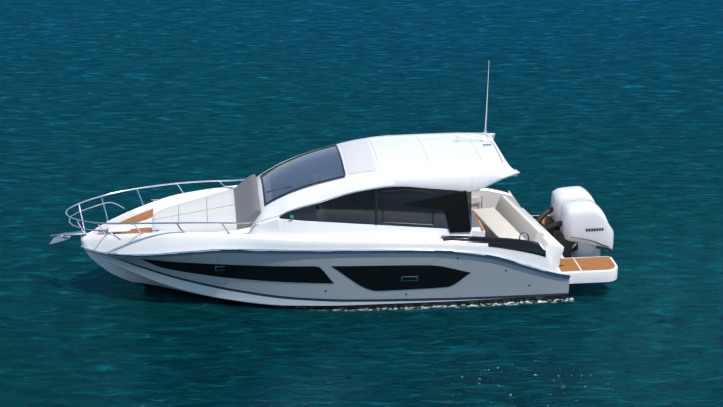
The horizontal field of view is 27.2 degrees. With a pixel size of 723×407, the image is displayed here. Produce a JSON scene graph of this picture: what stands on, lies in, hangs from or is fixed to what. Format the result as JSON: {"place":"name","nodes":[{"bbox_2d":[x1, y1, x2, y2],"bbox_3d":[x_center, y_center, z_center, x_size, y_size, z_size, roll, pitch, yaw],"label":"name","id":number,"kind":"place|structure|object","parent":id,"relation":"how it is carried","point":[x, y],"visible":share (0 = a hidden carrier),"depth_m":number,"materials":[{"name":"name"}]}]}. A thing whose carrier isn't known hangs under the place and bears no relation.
{"place":"outdoors","nodes":[
{"label":"outdoors","id":0,"kind":"place"},
{"bbox_2d":[0,0,722,406],"bbox_3d":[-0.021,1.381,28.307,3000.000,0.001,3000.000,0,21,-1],"label":"water","id":1,"kind":"structure","parent":0,"point":[614,108],"depth_m":34.34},
{"bbox_2d":[84,249,569,307],"bbox_3d":[-0.766,1.101,28.114,8.820,1.800,3.320,-2,21,-6],"label":"hull","id":2,"kind":"object","parent":1,"relation":"on","point":[487,279],"visible":0.46,"depth_m":26.83,"materials":[{"name":"grey plastic"}]},
{"bbox_2d":[141,259,333,283],"bbox_3d":[-2.252,1.211,26.677,3.534,0.360,0.194,3,21,7],"label":"hull window","id":3,"kind":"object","parent":2,"relation":"on","point":[304,274],"visible":0.98,"depth_m":26.58,"materials":[{"name":"black glass"}]},
{"bbox_2d":[81,185,487,253],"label":"deck","id":4,"kind":"structure","parent":2,"relation":"on","point":[155,242],"depth_m":26.47,"materials":[{"name":"white plastic"}]},
{"bbox_2d":[63,232,86,236],"bbox_3d":[-5.248,0.573,27.385,0.420,0.060,0.100,-2,21,-6],"label":"roller","id":5,"kind":"object","parent":4,"relation":"on","point":[76,235],"visible":0.88,"depth_m":27.34,"materials":[{"name":"silver metal"}]},
{"bbox_2d":[50,231,82,237],"bbox_3d":[-5.407,0.565,27.364,0.600,0.050,0.026,-8,21,-4],"label":"anchor shank","id":6,"kind":"object","parent":5,"relation":"attached to","point":[56,235],"visible":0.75,"depth_m":27.35,"materials":[{"name":"grey metal"}]},
{"bbox_2d":[50,236,69,243],"bbox_3d":[-5.537,0.673,27.389,0.380,0.150,0.320,-2,21,-6],"label":"anchor","id":7,"kind":"object","parent":6,"relation":"attached to","point":[58,239],"visible":0.8,"depth_m":27.35,"materials":[{"name":"grey metal"}]},
{"bbox_2d":[78,204,84,231],"bbox_3d":[-5.141,0.300,27.507,0.021,0.500,0.436,-8,22,-21],"label":"stanchion","id":8,"kind":"object","parent":4,"relation":"on","point":[81,216],"visible":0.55,"depth_m":27.52,"materials":[{"name":"silver metal"}]},
{"bbox_2d":[69,202,123,239],"bbox_3d":[-4.859,0.314,27.335,0.970,0.179,1.626,-2,21,-6],"label":"pulpit","id":9,"kind":"object","parent":4,"relation":"on","point":[95,229],"visible":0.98,"depth_m":27.18,"materials":[{"name":"silver metal"}]},
{"bbox_2d":[98,229,106,234],"bbox_3d":[-4.752,0.534,27.430,0.160,0.090,0.120,-2,21,-6],"label":"windlass","id":10,"kind":"object","parent":4,"relation":"on","point":[100,233],"visible":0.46,"depth_m":27.37,"materials":[{"name":"silver metal"}]},
{"bbox_2d":[101,197,107,220],"bbox_3d":[-4.779,0.100,27.827,0.021,0.402,0.382,-9,23,-24],"label":"stanchion","id":11,"kind":"object","parent":4,"relation":"on","point":[104,208],"visible":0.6,"depth_m":27.82,"materials":[{"name":"silver metal"}]},
{"bbox_2d":[108,224,130,232],"bbox_3d":[-4.334,0.451,27.448,0.620,0.030,0.340,-2,21,-6],"label":"hatch","id":12,"kind":"object","parent":4,"relation":"on","point":[119,228],"visible":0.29,"depth_m":27.39,"materials":[{"name":"white plastic"}]},
{"bbox_2d":[97,208,153,234],"bbox_3d":[-4.433,0.505,27.457,1.200,0.303,1.448,-2,21,-6],"label":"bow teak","id":13,"kind":"object","parent":4,"relation":"on","point":[145,215],"visible":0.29,"depth_m":27.71,"materials":[{"name":"brown wood"}]},
{"bbox_2d":[65,179,259,224],"bbox_3d":[-3.576,0.076,27.398,3.657,0.223,2.469,-2,21,-6],"label":"bow rail","id":14,"kind":"object","parent":4,"relation":"on","point":[67,215],"visible":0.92,"depth_m":26.85,"materials":[{"name":"silver metal"}]},
{"bbox_2d":[137,217,250,232],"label":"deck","id":15,"kind":"structure","parent":4,"relation":"on","point":[245,230],"depth_m":26.70,"materials":[{"name":"white plastic"}]},
{"bbox_2d":[152,174,260,231],"bbox_3d":[-2.883,0.085,27.483,2.040,0.648,1.920,-2,21,-6],"label":"sunpad","id":16,"kind":"object","parent":4,"relation":"on","point":[241,199],"visible":0.77,"depth_m":27.32,"materials":[{"name":"grey"}]},
{"bbox_2d":[154,205,229,219],"bbox_3d":[-3.092,0.162,27.487,1.502,0.248,0.010,-2,21,-6],"label":"seam","id":17,"kind":"object","parent":16,"relation":"on","point":[191,212],"visible":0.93,"depth_m":27.48,"materials":[{"name":"grey"}]},
{"bbox_2d":[249,133,471,237],"bbox_3d":[-0.150,-0.377,27.635,3.980,1.317,2.760,-2,21,-6],"label":"cabin","id":18,"kind":"object","parent":4,"relation":"on","point":[344,206],"visible":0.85,"depth_m":26.58,"materials":[{"name":"white plastic"}]},
{"bbox_2d":[260,175,265,203],"bbox_3d":[-1.810,-0.292,27.470,0.024,0.101,1.571,-2,21,-6],"label":"windshield frame","id":19,"kind":"object","parent":18,"relation":"attached to","point":[263,189],"visible":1,"depth_m":27.27,"materials":[{"name":"black metal"}]},
{"bbox_2d":[261,144,335,174],"bbox_3d":[-1.193,-0.819,28.239,1.443,0.546,0.035,-4,21,-9],"label":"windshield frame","id":20,"kind":"object","parent":18,"relation":"attached to","point":[298,156],"visible":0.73,"depth_m":28.20,"materials":[{"name":"black metal"}]},
{"bbox_2d":[265,175,344,204],"bbox_3d":[-1.009,-0.240,26.691,1.443,0.546,0.035,-1,21,-2],"label":"windshield frame","id":21,"kind":"object","parent":18,"relation":"attached to","point":[303,186],"visible":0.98,"depth_m":26.66,"materials":[{"name":"black metal"}]},
{"bbox_2d":[335,145,345,175],"bbox_3d":[-0.388,-0.835,27.435,0.024,0.101,1.752,-2,21,-6],"label":"windshield frame","id":22,"kind":"object","parent":18,"relation":"attached to","point":[341,160],"visible":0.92,"depth_m":27.18,"materials":[{"name":"black metal"}]},
{"bbox_2d":[339,138,376,174],"bbox_3d":[-0.080,-0.897,27.448,0.500,0.149,1.878,-2,21,-6],"label":"sunroof","id":23,"kind":"object","parent":18,"relation":"on","point":[356,156],"visible":0.96,"depth_m":27.22,"materials":[{"name":"grey"}]},
{"bbox_2d":[375,189,377,224],"bbox_3d":[0.259,0.061,26.481,0.040,0.643,0.164,-2,21,-6],"label":"mullion","id":24,"kind":"object","parent":18,"relation":"attached to","point":[376,221],"visible":0.94,"depth_m":26.47,"materials":[{"name":"black metal"}]},
{"bbox_2d":[382,189,433,224],"bbox_3d":[0.824,0.079,26.555,0.921,0.662,0.133,-2,21,-6],"label":"slide frame","id":25,"kind":"object","parent":18,"relation":"attached to","point":[403,223],"visible":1,"depth_m":26.53,"materials":[{"name":"black metal"}]},
{"bbox_2d":[375,134,465,138],"bbox_3d":[1.069,-1.263,28.307,1.850,0.046,0.012,-2,21,-6],"label":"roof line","id":26,"kind":"object","parent":18,"relation":"attached to","point":[425,135],"visible":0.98,"depth_m":28.32,"materials":[{"name":"white plastic"}]},
{"bbox_2d":[403,190,470,232],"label":"pillar","id":27,"kind":"structure","parent":18,"relation":"on","point":[454,206],"depth_m":26.62,"materials":[{"name":"black"}]},
{"bbox_2d":[452,133,519,191],"bbox_3d":[2.263,-0.867,27.737,0.883,0.468,2.416,-2,21,-6],"label":"roof","id":28,"kind":"object","parent":18,"relation":"attached to","point":[491,168],"visible":0.83,"depth_m":26.87,"materials":[{"name":"white plastic"}]},
{"bbox_2d":[460,136,484,138],"bbox_3d":[2.059,-1.224,27.848,0.483,0.076,0.036,-2,21,-6],"label":"roof rail","id":29,"kind":"object","parent":28,"relation":"on","point":[472,137],"visible":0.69,"depth_m":27.84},
{"bbox_2d":[481,137,493,141],"bbox_3d":[2.347,-1.189,27.895,0.220,0.050,0.160,-2,21,-6],"label":"mast base","id":30,"kind":"object","parent":28,"relation":"on","point":[488,139],"visible":0.75,"depth_m":27.83,"materials":[{"name":"white plastic"}]},
{"bbox_2d":[486,133,503,162],"bbox_3d":[2.464,-1.070,27.685,0.035,0.094,1.684,-2,21,-6],"label":"roof lip","id":31,"kind":"object","parent":28,"relation":"on","point":[498,151],"visible":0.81,"depth_m":27.37,"materials":[{"name":"white plastic"}]},
{"bbox_2d":[472,231,484,236],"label":"step","id":32,"kind":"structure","parent":4,"relation":"attached to","point":[477,233],"depth_m":26.85,"materials":[{"name":"white plastic"}]},
{"bbox_2d":[441,235,545,256],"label":"side deck trim","id":33,"kind":"structure","parent":4,"relation":"on","point":[509,243],"depth_m":26.72,"materials":[{"name":"black plastic"}]},
{"bbox_2d":[519,232,528,242],"bbox_3d":[2.918,0.619,26.808,0.194,0.228,0.024,-4,21,-9],"label":"grab rail","id":34,"kind":"object","parent":33,"relation":"on","point":[523,233],"visible":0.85,"depth_m":26.78,"materials":[{"name":"silver metal"}]},
{"bbox_2d":[485,186,511,193],"bbox_3d":[2.049,-0.255,29.526,1.906,0.447,0.265,-1,21,-3],"label":"handrail","id":35,"kind":"object","parent":4,"relation":"on","point":[496,188],"visible":0.23,"depth_m":29.52,"materials":[{"name":"black"}]},
{"bbox_2d":[81,246,570,276],"bbox_3d":[-0.693,1.041,26.773,8.937,0.793,0.904,1,21,3],"label":"rub rail","id":36,"kind":"object","parent":2,"relation":"on","point":[337,250],"visible":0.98,"depth_m":26.43,"materials":[{"name":"silver metal"}]},
{"bbox_2d":[331,265,469,290],"bbox_3d":[0.706,1.311,26.666,2.530,0.540,0.074,-2,21,-5],"label":"hull window","id":37,"kind":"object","parent":2,"relation":"attached to","point":[382,278],"visible":1,"depth_m":26.67,"materials":[{"name":"black glass"}]},
{"bbox_2d":[401,276,417,280],"bbox_3d":[0.860,1.343,26.695,0.300,0.100,0.008,-2,29,-6],"label":"frame","id":38,"kind":"object","parent":37,"relation":"attached to","point":[410,276],"visible":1,"depth_m":26.68,"materials":[{"name":"grey metal"}]},
{"bbox_2d":[402,277,416,280],"bbox_3d":[0.860,1.344,26.692,0.260,0.065,0.008,-2,29,-6],"label":"porthole","id":39,"kind":"object","parent":2,"relation":"attached to","point":[408,278],"visible":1,"depth_m":26.69,"materials":[{"name":"black glass"}]},
{"bbox_2d":[533,215,617,283],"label":"platform","id":40,"kind":"structure","parent":2,"relation":"attached to","point":[594,276],"depth_m":27.22,"materials":[{"name":"white plastic"}]},
{"bbox_2d":[533,216,544,226],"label":"teak wing","id":41,"kind":"structure","parent":40,"relation":"on","point":[542,221],"depth_m":29.57,"materials":[{"name":"brown wood"}]},
{"bbox_2d":[544,215,559,236],"bbox_3d":[3.704,0.557,28.854,0.300,0.600,0.360,-2,21,-6],"label":"bracket","id":42,"kind":"object","parent":40,"relation":"on","point":[548,220],"visible":0.1,"depth_m":28.66,"materials":[{"name":"black metal"}]},
{"bbox_2d":[554,230,572,257],"bbox_3d":[3.789,0.825,28.137,0.300,0.600,0.360,-2,21,-6],"label":"bracket","id":43,"kind":"object","parent":40,"relation":"on","point":[567,245],"visible":0.31,"depth_m":27.96,"materials":[{"name":"black"}]},
{"bbox_2d":[558,258,580,271],"bbox_3d":[3.780,1.127,27.459,0.360,0.001,0.600,-2,21,-6],"label":"decking","id":44,"kind":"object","parent":40,"relation":"on","point":[570,264],"depth_m":27.39,"materials":[{"name":"brown wood"}]},
{"bbox_2d":[550,186,594,221],"bbox_3d":[4.146,0.158,28.757,0.970,0.944,0.544,-2,21,-6],"label":"cowl","id":45,"kind":"object","parent":40,"relation":"on","point":[560,197],"visible":0.38,"depth_m":28.46,"materials":[{"name":"white plastic"}]},
{"bbox_2d":[536,207,552,223],"bbox_3d":[3.547,0.265,28.648,0.645,0.366,0.142,-10,23,-25],"label":"hose","id":46,"kind":"object","parent":45,"relation":"attached to","point":[542,215],"visible":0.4,"depth_m":28.59,"materials":[{"name":"black rubber"}]},
{"bbox_2d":[560,200,613,250],"bbox_3d":[4.231,0.426,28.040,0.970,0.944,0.544,-2,21,-6],"label":"cowl","id":47,"kind":"object","parent":40,"relation":"on","point":[578,218],"visible":0.92,"depth_m":27.78,"materials":[{"name":"white plastic"}]},
{"bbox_2d":[544,221,561,230],"bbox_3d":[3.616,0.482,28.066,0.645,0.366,0.142,5,21,13],"label":"hose","id":48,"kind":"object","parent":47,"relation":"attached to","point":[553,225],"visible":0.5,"depth_m":27.99,"materials":[{"name":"black rubber"}]},
{"bbox_2d":[572,242,577,250],"bbox_3d":[3.978,0.649,28.093,0.180,0.460,0.220,-2,21,-6],"label":"swivel","id":49,"kind":"object","parent":47,"relation":"attached to","point":[575,248],"visible":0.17,"depth_m":28.05,"materials":[{"name":"black metal"}]},
{"bbox_2d":[571,237,608,247],"bbox_3d":[4.262,0.723,27.868,0.751,0.267,0.040,-3,21,-7],"label":"trim strip","id":50,"kind":"object","parent":47,"relation":"attached to","point":[590,240],"visible":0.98,"depth_m":27.84,"materials":[{"name":"black"}]},
{"bbox_2d":[596,246,610,250],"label":"trim","id":51,"kind":"structure","parent":47,"relation":"attached to","point":[603,248],"depth_m":27.95,"materials":[{"name":"black"}]},
{"bbox_2d":[575,257,614,270],"bbox_3d":[4.317,1.106,27.515,0.660,0.001,0.600,-2,21,-6],"label":"decking","id":52,"kind":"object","parent":40,"relation":"on","point":[596,263],"depth_m":27.52,"materials":[{"name":"brown wood"}]},
{"bbox_2d":[250,298,574,310],"bbox_3d":[0.717,1.837,27.077,6.356,0.001,0.604,0,21,0],"label":"foam","id":53,"kind":"object","parent":1,"relation":"on","point":[539,301],"visible":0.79,"depth_m":27.05,"materials":[{"name":"white"}]},
{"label":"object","id":54,"kind":"object","parent":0,"visible":0},
{"bbox_2d":[572,243,600,257],"bbox_3d":[4.236,1.061,28.278,0.600,0.980,0.320,-2,21,-6],"label":"outboard motor","id":55,"kind":"object","parent":54,"relation":"on","point":[585,250],"visible":0.17,"depth_m":28.10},
{"label":"cockpit floor","id":56,"kind":"structure","parent":0,"visible":0},
{"bbox_2d":[472,212,483,230],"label":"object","id":57,"kind":"structure","parent":56,"relation":"on","point":[478,221],"depth_m":28.23,"materials":[{"name":"brown wood"}]},
{"bbox_2d":[471,188,561,273],"bbox_3d":[2.743,0.433,28.280,1.440,0.732,3.273,-2,21,-6],"label":"coaming","id":58,"kind":"object","parent":56,"relation":"on","point":[491,197],"visible":0.38,"depth_m":26.97,"materials":[{"name":"white plastic"}]},
{"bbox_2d":[471,196,482,208],"bbox_3d":[2.198,0.029,29.396,0.377,0.350,0.025,-2,21,-6],"label":"handrail","id":59,"kind":"object","parent":58,"relation":"attached to","point":[481,200],"visible":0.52,"depth_m":29.37,"materials":[{"name":"silver metal"}]},
{"bbox_2d":[481,223,559,266],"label":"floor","id":60,"kind":"structure","parent":56,"relation":"on","point":[488,233],"depth_m":28.00,"materials":[{"name":"brown wood"}]},
{"bbox_2d":[472,207,524,239],"bbox_3d":[2.656,0.474,27.963,0.560,0.110,2.050,-5,21,-14],"label":"bench seat","id":61,"kind":"object","parent":60,"relation":"on","point":[494,222],"visible":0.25,"depth_m":28.07,"materials":[{"name":"white leather"}]},
{"bbox_2d":[495,196,543,242],"bbox_3d":[2.935,0.342,27.946,0.160,0.360,2.000,19,14,-21],"label":"bench back","id":62,"kind":"object","parent":60,"relation":"on","point":[514,216],"visible":0.67,"depth_m":27.80,"materials":[{"name":"white leather"}]},
{"bbox_2d":[518,207,563,265],"bbox_3d":[3.203,0.631,28.086,0.340,0.500,2.100,15,15,-20],"label":"transom","id":63,"kind":"object","parent":56,"relation":"on","point":[552,246],"visible":0.29,"depth_m":27.18,"materials":[{"name":"white plastic"}]},
{"bbox_3d":[2.356,-1.345,28.429,0.070,0.070,0.050,-2,21,-6],"label":"antenna base","id":64,"kind":"object","parent":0,"visible":0},
{"bbox_2d":[485,67,488,130],"bbox_3d":[2.367,-2.024,28.176,0.047,1.410,0.023,-2,21,-6],"label":"antenna","id":65,"kind":"object","parent":64,"relation":"on","point":[486,101],"visible":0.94,"depth_m":28.22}
]}

